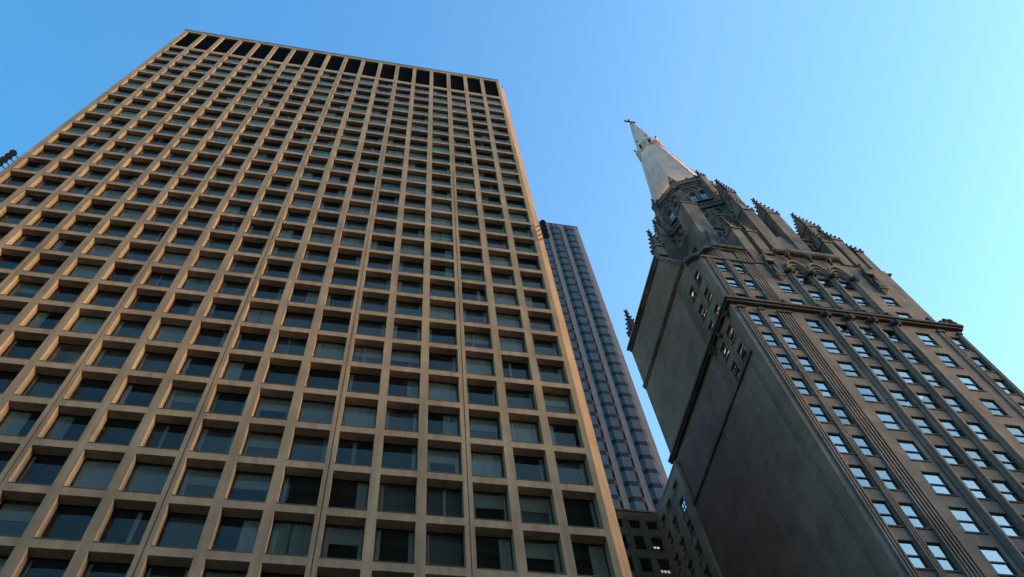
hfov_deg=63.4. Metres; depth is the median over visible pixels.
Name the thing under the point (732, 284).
window
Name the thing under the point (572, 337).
bay window
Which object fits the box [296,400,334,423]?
window
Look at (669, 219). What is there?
arched window
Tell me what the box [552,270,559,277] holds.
bay window
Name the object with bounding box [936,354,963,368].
window
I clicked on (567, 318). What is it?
bay window
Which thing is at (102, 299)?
window
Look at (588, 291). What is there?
bay window
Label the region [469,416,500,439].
window
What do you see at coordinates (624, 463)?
bay window
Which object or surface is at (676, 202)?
arched window
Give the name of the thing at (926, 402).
window
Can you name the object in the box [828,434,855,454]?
window
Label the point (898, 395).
window
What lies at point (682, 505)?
window
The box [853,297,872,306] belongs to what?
window
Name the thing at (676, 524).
window
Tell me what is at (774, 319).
window
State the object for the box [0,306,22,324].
window
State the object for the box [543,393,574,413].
window
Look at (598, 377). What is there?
bay window
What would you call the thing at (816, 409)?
window
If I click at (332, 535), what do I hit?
window
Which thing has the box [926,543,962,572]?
window
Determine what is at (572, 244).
bay window
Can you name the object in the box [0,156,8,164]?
floodlight
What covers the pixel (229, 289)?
window
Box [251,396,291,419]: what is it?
window
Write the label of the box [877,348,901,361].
window
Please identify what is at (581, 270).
bay window
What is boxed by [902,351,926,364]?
window
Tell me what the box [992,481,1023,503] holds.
window
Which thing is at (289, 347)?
window
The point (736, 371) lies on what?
window
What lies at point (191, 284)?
window
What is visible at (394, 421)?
window
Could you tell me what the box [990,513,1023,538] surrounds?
window
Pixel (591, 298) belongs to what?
bay window
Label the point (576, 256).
bay window
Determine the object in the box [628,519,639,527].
window
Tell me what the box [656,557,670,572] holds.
window
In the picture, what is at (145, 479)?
window
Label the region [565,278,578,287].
bay window
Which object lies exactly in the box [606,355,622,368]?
bay window
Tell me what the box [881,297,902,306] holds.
window
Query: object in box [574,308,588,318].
bay window
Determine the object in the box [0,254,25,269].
window
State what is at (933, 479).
window
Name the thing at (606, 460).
bay window
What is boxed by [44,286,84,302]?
window
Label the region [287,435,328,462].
window
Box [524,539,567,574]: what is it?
window
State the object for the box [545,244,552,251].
bay window
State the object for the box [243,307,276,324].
window
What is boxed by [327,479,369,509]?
window
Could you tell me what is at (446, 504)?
window
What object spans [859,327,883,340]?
window
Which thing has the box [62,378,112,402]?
window
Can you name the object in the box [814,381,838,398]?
window
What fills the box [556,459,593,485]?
window
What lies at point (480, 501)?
window
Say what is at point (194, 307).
window
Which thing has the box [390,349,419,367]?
window
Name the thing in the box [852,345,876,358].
window
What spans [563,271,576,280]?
bay window
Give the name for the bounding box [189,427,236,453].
window
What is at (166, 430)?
window
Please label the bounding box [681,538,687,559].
window
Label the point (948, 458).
window
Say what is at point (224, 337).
window
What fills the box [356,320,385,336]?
window
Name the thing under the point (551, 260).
bay window
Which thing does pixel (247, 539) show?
window
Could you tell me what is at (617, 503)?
bay window
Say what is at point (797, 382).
window
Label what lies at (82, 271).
window
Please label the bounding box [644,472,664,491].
bay window
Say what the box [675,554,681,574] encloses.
window
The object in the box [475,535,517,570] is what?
window
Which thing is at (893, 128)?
sky
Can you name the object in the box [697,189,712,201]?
arched window
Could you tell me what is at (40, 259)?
window
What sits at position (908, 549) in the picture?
window
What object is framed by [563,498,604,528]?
window
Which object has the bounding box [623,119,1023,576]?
church tower
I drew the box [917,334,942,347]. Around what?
window
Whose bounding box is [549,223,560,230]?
bay window
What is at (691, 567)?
window
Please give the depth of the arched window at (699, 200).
122.82 m
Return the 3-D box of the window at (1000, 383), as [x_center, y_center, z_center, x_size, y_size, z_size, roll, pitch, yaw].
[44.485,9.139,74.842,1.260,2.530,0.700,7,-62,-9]
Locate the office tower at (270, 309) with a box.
[0,29,631,576]
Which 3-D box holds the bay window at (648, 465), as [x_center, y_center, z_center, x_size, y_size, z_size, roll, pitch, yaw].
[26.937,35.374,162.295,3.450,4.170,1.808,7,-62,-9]
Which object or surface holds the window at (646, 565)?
in the courtyard building
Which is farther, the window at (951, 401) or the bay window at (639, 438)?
the bay window at (639, 438)
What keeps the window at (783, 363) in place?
in the church tower at (784, 368)
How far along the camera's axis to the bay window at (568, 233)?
256.77 m
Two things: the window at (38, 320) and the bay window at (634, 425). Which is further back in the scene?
the bay window at (634, 425)
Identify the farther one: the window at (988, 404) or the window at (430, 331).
the window at (988, 404)
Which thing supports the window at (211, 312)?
in the office tower at (270, 309)
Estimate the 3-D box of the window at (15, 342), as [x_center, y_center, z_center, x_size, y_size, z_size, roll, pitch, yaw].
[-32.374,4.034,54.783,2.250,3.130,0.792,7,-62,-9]
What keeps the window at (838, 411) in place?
in the church tower at (784, 368)
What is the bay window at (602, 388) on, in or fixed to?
in the bay window tower at (636, 475)
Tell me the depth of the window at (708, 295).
85.48 m
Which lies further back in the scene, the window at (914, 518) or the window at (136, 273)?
the window at (136, 273)
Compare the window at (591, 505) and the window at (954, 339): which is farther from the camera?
the window at (954, 339)
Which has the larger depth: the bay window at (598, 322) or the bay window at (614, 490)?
the bay window at (598, 322)
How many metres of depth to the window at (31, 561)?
40.97 m
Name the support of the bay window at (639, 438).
in the bay window tower at (636, 475)
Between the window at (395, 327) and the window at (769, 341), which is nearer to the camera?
the window at (395, 327)
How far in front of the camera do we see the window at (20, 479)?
46.23 m
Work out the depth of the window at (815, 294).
85.77 m
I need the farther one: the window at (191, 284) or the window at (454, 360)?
the window at (191, 284)
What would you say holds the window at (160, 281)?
in the office tower at (270, 309)
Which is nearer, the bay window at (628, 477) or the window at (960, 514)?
the window at (960, 514)
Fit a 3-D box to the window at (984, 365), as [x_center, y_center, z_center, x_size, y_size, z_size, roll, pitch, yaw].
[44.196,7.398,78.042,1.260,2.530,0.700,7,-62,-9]
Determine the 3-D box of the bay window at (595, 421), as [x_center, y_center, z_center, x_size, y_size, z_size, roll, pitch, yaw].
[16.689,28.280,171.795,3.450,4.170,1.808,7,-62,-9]
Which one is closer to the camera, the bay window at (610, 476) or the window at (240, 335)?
the window at (240, 335)
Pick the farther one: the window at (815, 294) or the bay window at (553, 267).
the bay window at (553, 267)
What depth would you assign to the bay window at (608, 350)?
198.37 m
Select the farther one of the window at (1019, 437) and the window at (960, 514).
the window at (1019, 437)
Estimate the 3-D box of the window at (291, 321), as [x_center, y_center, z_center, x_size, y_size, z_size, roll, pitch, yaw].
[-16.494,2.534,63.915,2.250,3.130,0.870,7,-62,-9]
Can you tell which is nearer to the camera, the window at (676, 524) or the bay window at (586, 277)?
the window at (676, 524)
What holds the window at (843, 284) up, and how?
in the church tower at (784, 368)
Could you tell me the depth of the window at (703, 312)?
86.44 m
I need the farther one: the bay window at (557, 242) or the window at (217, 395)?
the bay window at (557, 242)
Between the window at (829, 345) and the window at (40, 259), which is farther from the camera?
the window at (829, 345)
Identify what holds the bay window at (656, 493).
in the bay window tower at (636, 475)
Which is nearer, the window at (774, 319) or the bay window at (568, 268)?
the window at (774, 319)
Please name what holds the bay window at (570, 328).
in the bay window tower at (636, 475)
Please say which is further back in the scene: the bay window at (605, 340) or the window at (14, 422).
the bay window at (605, 340)
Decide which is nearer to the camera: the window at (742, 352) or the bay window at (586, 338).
the window at (742, 352)
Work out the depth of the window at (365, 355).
62.20 m
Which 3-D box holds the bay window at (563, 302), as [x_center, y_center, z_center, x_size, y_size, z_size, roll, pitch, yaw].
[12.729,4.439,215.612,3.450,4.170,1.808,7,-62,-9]
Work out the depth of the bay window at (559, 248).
245.10 m
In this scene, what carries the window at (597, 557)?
in the office tower at (270, 309)
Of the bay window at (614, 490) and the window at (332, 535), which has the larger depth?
the bay window at (614, 490)
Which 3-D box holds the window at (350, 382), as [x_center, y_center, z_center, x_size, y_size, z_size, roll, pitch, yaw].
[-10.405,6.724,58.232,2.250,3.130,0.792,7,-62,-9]
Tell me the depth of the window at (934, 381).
73.64 m
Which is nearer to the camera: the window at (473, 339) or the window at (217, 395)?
the window at (217, 395)
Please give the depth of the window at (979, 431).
67.65 m
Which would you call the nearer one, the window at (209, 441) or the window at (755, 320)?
the window at (209, 441)
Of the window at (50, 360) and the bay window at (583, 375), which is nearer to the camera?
the window at (50, 360)
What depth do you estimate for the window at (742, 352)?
75.97 m
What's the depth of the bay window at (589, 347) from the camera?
197.57 m
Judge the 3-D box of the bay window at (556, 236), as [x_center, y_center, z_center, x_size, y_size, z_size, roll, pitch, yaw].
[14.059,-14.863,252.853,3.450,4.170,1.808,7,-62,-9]
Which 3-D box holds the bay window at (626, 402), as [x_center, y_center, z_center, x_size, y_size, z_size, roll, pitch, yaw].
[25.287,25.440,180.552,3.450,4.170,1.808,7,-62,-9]
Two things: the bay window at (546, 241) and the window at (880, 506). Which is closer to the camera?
the window at (880, 506)
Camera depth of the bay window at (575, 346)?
197.02 m
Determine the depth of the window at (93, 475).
46.79 m
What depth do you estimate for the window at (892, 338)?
80.04 m
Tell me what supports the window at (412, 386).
in the office tower at (270, 309)
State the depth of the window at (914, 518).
55.88 m
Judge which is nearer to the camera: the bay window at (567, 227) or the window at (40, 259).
the window at (40, 259)
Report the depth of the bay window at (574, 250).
245.88 m
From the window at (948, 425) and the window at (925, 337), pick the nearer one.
the window at (948, 425)
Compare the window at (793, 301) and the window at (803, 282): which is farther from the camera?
the window at (803, 282)
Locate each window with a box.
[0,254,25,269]
[0,281,44,297]
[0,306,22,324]
[0,338,43,359]
[0,409,42,436]
[0,500,40,536]
[7,454,67,485]
[13,374,66,397]
[18,310,65,329]
[19,557,70,576]
[22,259,62,273]
[33,504,97,540]
[36,414,91,440]
[39,343,87,363]
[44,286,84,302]
[62,315,106,333]
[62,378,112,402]
[63,458,120,489]
[64,263,101,278]
[82,290,123,306]
[87,347,131,368]
[90,418,140,445]
[93,508,152,544]
[101,268,139,282]
[109,319,148,338]
[111,383,158,406]
[118,462,172,493]
[125,294,162,311]
[130,352,174,372]
[139,422,189,449]
[142,272,176,287]
[148,324,188,342]
[151,512,207,548]
[158,387,203,411]
[163,299,201,315]
[172,467,222,497]
[177,276,212,291]
[178,356,216,377]
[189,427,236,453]
[190,328,228,347]
[205,392,247,415]
[206,303,239,319]
[208,516,260,552]
[215,280,248,295]
[219,360,258,381]
[224,471,272,502]
[232,332,268,351]
[240,431,282,458]
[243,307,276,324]
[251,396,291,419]
[262,365,299,385]
[264,520,313,556]
[271,337,306,355]
[276,475,321,506]
[280,311,313,328]
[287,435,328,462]
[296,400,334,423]
[304,369,340,389]
[312,341,345,359]
[318,316,349,332]
[319,524,364,560]
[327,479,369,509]
[334,439,373,466]
[341,404,376,428]
[347,373,380,394]
[351,345,383,363]
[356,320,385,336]
[373,528,414,563]
[377,483,415,513]
[381,443,417,470]
[385,408,418,432]
[388,377,419,398]
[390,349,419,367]
[392,324,420,340]
[425,532,466,567]
[426,487,464,517]
[427,447,462,474]
[428,381,459,402]
[428,412,458,435]
[429,328,455,344]
[429,353,456,371]
[464,332,491,348]
[466,357,493,375]
[467,385,499,406]
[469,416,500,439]
[471,451,503,477]
[473,490,511,521]
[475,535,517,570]
[502,361,531,379]
[505,389,534,409]
[509,420,542,443]
[513,455,549,481]
[518,494,556,524]
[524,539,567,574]
[538,365,568,383]
[543,238,550,245]
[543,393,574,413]
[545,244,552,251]
[546,250,554,258]
[548,256,555,264]
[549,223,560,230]
[549,424,584,447]
[550,263,557,270]
[551,228,562,235]
[552,234,563,240]
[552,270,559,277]
[553,277,561,285]
[554,240,565,247]
[555,284,563,292]
[556,246,568,254]
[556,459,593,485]
[557,252,569,259]
[557,291,565,299]
[559,258,571,266]
[559,299,568,308]
[561,265,574,273]
[561,307,570,316]
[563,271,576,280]
[563,315,572,324]
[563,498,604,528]
[564,225,575,232]
[565,230,576,237]
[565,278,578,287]
[566,323,575,333]
[567,236,578,242]
[567,286,580,294]
[568,332,577,342]
[569,242,581,251]
[569,293,583,302]
[570,341,580,352]
[571,248,583,257]
[571,542,610,576]
[572,300,585,310]
[573,254,585,263]
[573,350,583,362]
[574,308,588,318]
[575,260,588,269]
[575,360,585,371]
[576,317,591,330]
[577,267,590,275]
[578,325,593,337]
[578,370,589,383]
[579,274,592,281]
[581,334,596,347]
[581,381,592,394]
[582,280,595,291]
[584,288,597,300]
[584,343,599,354]
[584,392,595,405]
[586,295,600,306]
[587,352,602,364]
[587,403,598,417]
[589,303,603,312]
[589,362,605,375]
[590,415,602,430]
[591,310,606,320]
[592,372,609,385]
[593,428,605,442]
[594,319,609,331]
[595,383,612,399]
[597,327,612,340]
[597,441,609,456]
[598,394,616,407]
[600,336,615,347]
[600,454,613,470]
[602,405,620,420]
[603,345,618,356]
[604,469,617,485]
[605,417,624,434]
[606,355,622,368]
[608,483,621,500]
[609,364,625,380]
[609,430,628,448]
[612,375,629,387]
[612,499,623,508]
[613,443,632,458]
[616,385,633,398]
[617,456,637,475]
[617,518,622,526]
[619,396,637,411]
[621,470,641,489]
[621,534,627,547]
[623,408,641,423]
[625,485,646,503]
[627,419,645,433]
[627,555,633,570]
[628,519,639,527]
[630,501,658,511]
[631,432,650,451]
[632,535,645,549]
[635,445,655,463]
[638,556,652,571]
[640,458,660,475]
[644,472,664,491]
[645,520,656,529]
[649,487,663,506]
[650,536,663,550]
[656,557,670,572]
[666,209,677,225]
[668,532,673,551]
[672,200,678,213]
[673,517,679,537]
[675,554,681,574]
[680,498,686,518]
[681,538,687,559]
[687,192,702,203]
[688,519,694,540]
[689,560,695,576]
[690,287,696,304]
[695,271,701,287]
[696,542,703,564]
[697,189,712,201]
[699,304,706,322]
[705,287,712,305]
[705,566,711,576]
[709,322,713,332]
[715,304,719,315]
[716,263,731,271]
[721,343,729,363]
[726,278,742,287]
[727,325,735,345]
[732,362,740,383]
[734,265,749,274]
[738,344,747,364]
[744,280,760,290]
[749,313,767,325]
[762,333,782,347]
[768,315,788,328]
[776,355,798,370]
[778,284,798,293]
[782,335,803,349]
[789,299,804,304]
[792,379,815,395]
[796,276,815,285]
[797,357,819,372]
[805,320,829,333]
[808,291,828,301]
[809,405,834,423]
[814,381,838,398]
[818,279,837,288]
[821,340,846,354]
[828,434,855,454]
[831,294,850,304]
[832,407,857,426]
[835,324,858,337]
[837,362,864,377]
[839,282,858,291]
[849,466,878,489]
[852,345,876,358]
[852,436,879,457]
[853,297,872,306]
[856,386,885,403]
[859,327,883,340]
[870,367,896,382]
[872,501,904,527]
[874,468,904,491]
[876,412,907,431]
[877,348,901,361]
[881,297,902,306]
[883,330,906,343]
[890,391,918,407]
[896,370,922,385]
[898,441,931,462]
[898,503,932,529]
[898,541,933,570]
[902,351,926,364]
[911,417,941,435]
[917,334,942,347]
[917,394,945,410]
[922,373,948,388]
[922,473,958,496]
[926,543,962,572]
[935,446,967,466]
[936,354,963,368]
[939,420,970,438]
[943,397,972,413]
[949,508,988,534]
[951,338,973,350]
[957,376,986,391]
[961,478,996,500]
[964,449,997,469]
[967,423,997,441]
[972,358,996,372]
[978,547,1022,576]
[980,400,1011,417]
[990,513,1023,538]
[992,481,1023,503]
[993,452,1023,471]
[994,380,1020,395]
[1005,426,1023,443]
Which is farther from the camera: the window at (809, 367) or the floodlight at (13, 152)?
the floodlight at (13, 152)
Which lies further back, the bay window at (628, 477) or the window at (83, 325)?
the bay window at (628, 477)
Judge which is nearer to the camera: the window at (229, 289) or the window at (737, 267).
the window at (229, 289)
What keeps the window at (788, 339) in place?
in the church tower at (784, 368)
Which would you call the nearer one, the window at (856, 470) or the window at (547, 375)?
the window at (856, 470)
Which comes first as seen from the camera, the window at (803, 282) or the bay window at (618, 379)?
the window at (803, 282)
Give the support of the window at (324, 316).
in the office tower at (270, 309)
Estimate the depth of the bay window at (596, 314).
213.00 m
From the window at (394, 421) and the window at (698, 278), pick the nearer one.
the window at (394, 421)
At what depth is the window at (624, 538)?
86.82 m
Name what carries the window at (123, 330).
in the office tower at (270, 309)
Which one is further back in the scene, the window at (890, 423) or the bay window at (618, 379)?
the bay window at (618, 379)
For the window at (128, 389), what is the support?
in the office tower at (270, 309)
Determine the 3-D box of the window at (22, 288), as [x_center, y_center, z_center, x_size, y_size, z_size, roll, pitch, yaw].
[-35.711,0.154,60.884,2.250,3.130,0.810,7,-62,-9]
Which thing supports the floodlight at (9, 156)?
attached to the office tower at (270, 309)
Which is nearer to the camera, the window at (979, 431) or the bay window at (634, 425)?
the window at (979, 431)
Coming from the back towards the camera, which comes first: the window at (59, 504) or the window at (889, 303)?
the window at (889, 303)
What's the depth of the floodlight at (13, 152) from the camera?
79.23 m
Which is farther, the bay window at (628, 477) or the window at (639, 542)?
the bay window at (628, 477)
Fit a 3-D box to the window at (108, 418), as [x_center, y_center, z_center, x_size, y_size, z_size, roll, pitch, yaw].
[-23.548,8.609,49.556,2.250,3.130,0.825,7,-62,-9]
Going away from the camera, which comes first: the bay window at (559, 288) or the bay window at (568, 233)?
the bay window at (559, 288)
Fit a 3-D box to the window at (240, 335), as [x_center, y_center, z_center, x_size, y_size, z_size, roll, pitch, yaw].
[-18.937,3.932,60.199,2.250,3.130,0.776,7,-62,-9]
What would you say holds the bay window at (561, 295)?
in the bay window tower at (636, 475)
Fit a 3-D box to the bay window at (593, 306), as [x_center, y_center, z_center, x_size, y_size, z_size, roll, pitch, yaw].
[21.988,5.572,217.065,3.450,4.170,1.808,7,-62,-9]
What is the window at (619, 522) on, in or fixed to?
in the courtyard building
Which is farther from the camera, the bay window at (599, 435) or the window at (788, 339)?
the bay window at (599, 435)
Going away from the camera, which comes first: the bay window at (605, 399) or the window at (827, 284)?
the window at (827, 284)
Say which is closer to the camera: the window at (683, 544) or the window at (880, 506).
the window at (880, 506)
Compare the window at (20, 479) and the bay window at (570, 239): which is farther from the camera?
the bay window at (570, 239)
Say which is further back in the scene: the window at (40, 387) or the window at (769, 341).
the window at (769, 341)
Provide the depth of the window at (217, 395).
54.24 m
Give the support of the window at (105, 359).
in the office tower at (270, 309)
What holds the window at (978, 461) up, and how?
in the church tower at (784, 368)
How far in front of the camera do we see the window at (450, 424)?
56.54 m
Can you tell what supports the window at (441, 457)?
in the office tower at (270, 309)
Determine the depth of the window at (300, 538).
45.25 m
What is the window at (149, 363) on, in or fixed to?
in the office tower at (270, 309)
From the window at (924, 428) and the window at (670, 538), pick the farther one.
the window at (670, 538)
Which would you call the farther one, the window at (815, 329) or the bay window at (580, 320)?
the bay window at (580, 320)
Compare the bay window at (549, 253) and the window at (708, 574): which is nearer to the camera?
the window at (708, 574)
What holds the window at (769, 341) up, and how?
in the church tower at (784, 368)
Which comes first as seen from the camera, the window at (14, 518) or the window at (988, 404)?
the window at (14, 518)
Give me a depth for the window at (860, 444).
62.52 m
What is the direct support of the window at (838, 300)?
in the church tower at (784, 368)
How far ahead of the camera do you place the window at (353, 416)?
55.56 m
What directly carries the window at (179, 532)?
in the office tower at (270, 309)
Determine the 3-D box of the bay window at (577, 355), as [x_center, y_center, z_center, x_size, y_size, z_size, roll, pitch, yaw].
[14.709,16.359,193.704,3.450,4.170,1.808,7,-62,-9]
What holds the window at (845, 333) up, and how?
in the church tower at (784, 368)
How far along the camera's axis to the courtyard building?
85.09 m
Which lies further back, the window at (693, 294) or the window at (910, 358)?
the window at (693, 294)
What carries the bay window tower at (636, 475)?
on the road
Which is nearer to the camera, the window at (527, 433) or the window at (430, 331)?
the window at (527, 433)
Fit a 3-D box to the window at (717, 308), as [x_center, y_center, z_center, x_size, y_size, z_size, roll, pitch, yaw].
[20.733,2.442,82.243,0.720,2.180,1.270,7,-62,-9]
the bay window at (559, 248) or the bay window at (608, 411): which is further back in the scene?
the bay window at (559, 248)
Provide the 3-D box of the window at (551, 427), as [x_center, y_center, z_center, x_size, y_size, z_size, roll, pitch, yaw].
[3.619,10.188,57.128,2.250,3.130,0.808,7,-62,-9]
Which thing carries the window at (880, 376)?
in the church tower at (784, 368)
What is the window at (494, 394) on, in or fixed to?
in the office tower at (270, 309)
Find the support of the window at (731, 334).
in the church tower at (784, 368)
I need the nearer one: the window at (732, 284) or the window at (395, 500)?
the window at (395, 500)
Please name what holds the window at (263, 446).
in the office tower at (270, 309)
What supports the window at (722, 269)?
in the church tower at (784, 368)
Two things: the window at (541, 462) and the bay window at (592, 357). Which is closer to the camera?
the window at (541, 462)
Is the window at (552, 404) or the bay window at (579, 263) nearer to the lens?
the window at (552, 404)
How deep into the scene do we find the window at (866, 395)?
69.62 m
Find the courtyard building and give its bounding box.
[614,461,721,576]
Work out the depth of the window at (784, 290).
85.54 m
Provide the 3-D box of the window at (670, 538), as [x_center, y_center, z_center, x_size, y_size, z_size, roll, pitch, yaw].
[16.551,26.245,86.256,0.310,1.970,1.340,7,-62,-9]
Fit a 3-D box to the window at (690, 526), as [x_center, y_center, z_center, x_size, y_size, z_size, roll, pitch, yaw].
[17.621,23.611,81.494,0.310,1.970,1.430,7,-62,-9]
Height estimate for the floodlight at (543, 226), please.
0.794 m
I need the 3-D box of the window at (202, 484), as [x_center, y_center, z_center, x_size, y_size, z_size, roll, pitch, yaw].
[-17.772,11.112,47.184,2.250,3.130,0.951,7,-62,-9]
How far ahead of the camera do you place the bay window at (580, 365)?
189.72 m
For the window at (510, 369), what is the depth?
63.95 m
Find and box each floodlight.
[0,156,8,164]
[4,153,13,161]
[9,149,17,158]
[536,220,545,226]
[537,224,546,231]
[538,228,547,235]
[539,233,548,240]
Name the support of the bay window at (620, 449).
in the bay window tower at (636, 475)
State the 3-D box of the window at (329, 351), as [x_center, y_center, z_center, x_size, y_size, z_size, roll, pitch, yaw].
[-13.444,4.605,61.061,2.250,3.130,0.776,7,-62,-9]
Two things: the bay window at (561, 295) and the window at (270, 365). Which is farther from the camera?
the bay window at (561, 295)
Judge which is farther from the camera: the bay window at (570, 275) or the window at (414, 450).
the bay window at (570, 275)
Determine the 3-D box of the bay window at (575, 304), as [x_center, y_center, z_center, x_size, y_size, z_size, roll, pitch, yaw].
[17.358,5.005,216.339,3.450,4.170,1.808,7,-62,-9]
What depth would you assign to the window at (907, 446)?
63.41 m
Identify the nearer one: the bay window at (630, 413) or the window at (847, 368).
the window at (847, 368)
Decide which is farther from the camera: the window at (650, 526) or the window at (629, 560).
the window at (650, 526)
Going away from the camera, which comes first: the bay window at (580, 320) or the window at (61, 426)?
the window at (61, 426)
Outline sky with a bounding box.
[0,0,1023,477]
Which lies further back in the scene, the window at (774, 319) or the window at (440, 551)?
the window at (774, 319)
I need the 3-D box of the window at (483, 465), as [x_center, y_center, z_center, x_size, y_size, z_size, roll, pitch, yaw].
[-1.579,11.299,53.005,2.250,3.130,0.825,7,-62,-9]
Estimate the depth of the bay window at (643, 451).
165.52 m
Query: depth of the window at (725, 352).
79.69 m
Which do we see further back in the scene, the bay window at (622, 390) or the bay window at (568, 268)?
the bay window at (568, 268)
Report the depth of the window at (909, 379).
73.27 m
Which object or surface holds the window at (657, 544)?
in the courtyard building
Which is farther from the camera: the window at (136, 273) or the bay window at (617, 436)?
the bay window at (617, 436)
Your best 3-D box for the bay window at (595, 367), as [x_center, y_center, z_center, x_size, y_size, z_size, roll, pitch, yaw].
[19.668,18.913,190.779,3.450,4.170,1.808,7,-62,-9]
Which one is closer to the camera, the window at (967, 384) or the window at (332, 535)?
the window at (332, 535)
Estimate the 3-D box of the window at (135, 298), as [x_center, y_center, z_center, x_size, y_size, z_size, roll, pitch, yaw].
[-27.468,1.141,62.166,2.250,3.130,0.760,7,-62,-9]
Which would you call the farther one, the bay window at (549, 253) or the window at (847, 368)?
the bay window at (549, 253)
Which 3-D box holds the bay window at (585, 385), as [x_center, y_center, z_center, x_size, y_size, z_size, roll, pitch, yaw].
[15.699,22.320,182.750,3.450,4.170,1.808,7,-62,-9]
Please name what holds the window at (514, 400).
in the office tower at (270, 309)
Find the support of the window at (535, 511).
in the office tower at (270, 309)
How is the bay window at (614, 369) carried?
in the bay window tower at (636, 475)
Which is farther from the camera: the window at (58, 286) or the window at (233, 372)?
the window at (58, 286)
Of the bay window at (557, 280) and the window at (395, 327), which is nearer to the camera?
the window at (395, 327)
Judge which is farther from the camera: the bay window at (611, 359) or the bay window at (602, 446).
the bay window at (611, 359)
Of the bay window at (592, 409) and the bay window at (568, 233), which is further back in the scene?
the bay window at (568, 233)
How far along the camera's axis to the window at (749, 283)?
85.04 m
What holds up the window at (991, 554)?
in the church tower at (784, 368)
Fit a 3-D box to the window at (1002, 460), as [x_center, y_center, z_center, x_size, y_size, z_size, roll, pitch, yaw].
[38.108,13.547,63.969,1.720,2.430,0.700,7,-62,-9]
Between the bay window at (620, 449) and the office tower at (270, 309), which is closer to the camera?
the office tower at (270, 309)
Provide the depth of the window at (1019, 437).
68.53 m
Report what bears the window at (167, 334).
in the office tower at (270, 309)
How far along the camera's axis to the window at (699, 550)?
79.09 m
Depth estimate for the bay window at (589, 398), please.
178.75 m
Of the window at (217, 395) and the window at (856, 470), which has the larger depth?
the window at (856, 470)
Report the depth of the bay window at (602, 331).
205.69 m
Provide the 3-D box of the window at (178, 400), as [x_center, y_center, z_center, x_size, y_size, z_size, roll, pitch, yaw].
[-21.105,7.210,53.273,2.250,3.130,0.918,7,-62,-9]
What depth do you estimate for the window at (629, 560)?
84.19 m
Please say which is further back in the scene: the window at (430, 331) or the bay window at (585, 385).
the bay window at (585, 385)
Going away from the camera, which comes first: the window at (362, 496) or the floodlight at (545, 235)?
the window at (362, 496)
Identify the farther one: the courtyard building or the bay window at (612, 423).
the bay window at (612, 423)
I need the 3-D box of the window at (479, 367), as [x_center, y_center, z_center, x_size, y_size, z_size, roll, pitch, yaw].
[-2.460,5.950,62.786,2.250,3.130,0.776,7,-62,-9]
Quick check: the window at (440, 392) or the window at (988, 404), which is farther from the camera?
the window at (988, 404)
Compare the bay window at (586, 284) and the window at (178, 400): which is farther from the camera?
the bay window at (586, 284)
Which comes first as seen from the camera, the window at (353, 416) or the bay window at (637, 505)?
the window at (353, 416)
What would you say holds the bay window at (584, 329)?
in the bay window tower at (636, 475)
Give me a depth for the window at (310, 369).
58.69 m
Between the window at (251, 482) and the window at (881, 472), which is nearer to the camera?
the window at (251, 482)
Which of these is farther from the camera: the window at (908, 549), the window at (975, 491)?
the window at (975, 491)
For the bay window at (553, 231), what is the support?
in the bay window tower at (636, 475)
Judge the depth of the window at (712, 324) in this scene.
83.80 m
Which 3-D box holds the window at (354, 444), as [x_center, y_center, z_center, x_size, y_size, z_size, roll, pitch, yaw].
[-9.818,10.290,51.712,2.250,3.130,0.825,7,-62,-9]
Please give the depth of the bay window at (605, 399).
179.41 m
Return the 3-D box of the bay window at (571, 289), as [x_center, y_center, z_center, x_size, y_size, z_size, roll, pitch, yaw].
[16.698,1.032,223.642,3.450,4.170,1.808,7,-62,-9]
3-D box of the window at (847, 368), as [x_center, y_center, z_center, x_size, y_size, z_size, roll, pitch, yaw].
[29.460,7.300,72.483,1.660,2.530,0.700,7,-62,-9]
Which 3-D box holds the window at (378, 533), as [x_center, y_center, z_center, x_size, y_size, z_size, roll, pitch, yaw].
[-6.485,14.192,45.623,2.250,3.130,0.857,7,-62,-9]
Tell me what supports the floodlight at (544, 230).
attached to the office tower at (270, 309)
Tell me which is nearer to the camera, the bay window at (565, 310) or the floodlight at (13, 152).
the floodlight at (13, 152)
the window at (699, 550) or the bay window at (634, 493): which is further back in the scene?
the bay window at (634, 493)
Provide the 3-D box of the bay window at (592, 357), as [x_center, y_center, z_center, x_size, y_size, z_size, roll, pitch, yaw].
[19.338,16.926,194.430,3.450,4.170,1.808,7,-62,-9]
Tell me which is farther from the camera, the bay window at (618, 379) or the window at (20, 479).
the bay window at (618, 379)
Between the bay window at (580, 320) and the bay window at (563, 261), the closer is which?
the bay window at (580, 320)
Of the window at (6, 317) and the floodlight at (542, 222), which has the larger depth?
the floodlight at (542, 222)
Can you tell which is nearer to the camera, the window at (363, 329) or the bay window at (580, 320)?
the window at (363, 329)
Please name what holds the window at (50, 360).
in the office tower at (270, 309)
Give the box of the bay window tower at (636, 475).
[539,221,667,511]
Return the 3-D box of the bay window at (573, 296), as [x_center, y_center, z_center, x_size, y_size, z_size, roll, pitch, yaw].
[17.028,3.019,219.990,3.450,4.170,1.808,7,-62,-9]
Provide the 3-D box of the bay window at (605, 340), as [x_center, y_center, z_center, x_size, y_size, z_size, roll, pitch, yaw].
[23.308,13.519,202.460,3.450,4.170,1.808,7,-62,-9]
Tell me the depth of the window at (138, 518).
43.98 m
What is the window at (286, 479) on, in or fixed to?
in the office tower at (270, 309)
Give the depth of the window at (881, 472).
59.55 m
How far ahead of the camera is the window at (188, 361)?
57.09 m
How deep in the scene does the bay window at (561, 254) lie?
241.48 m

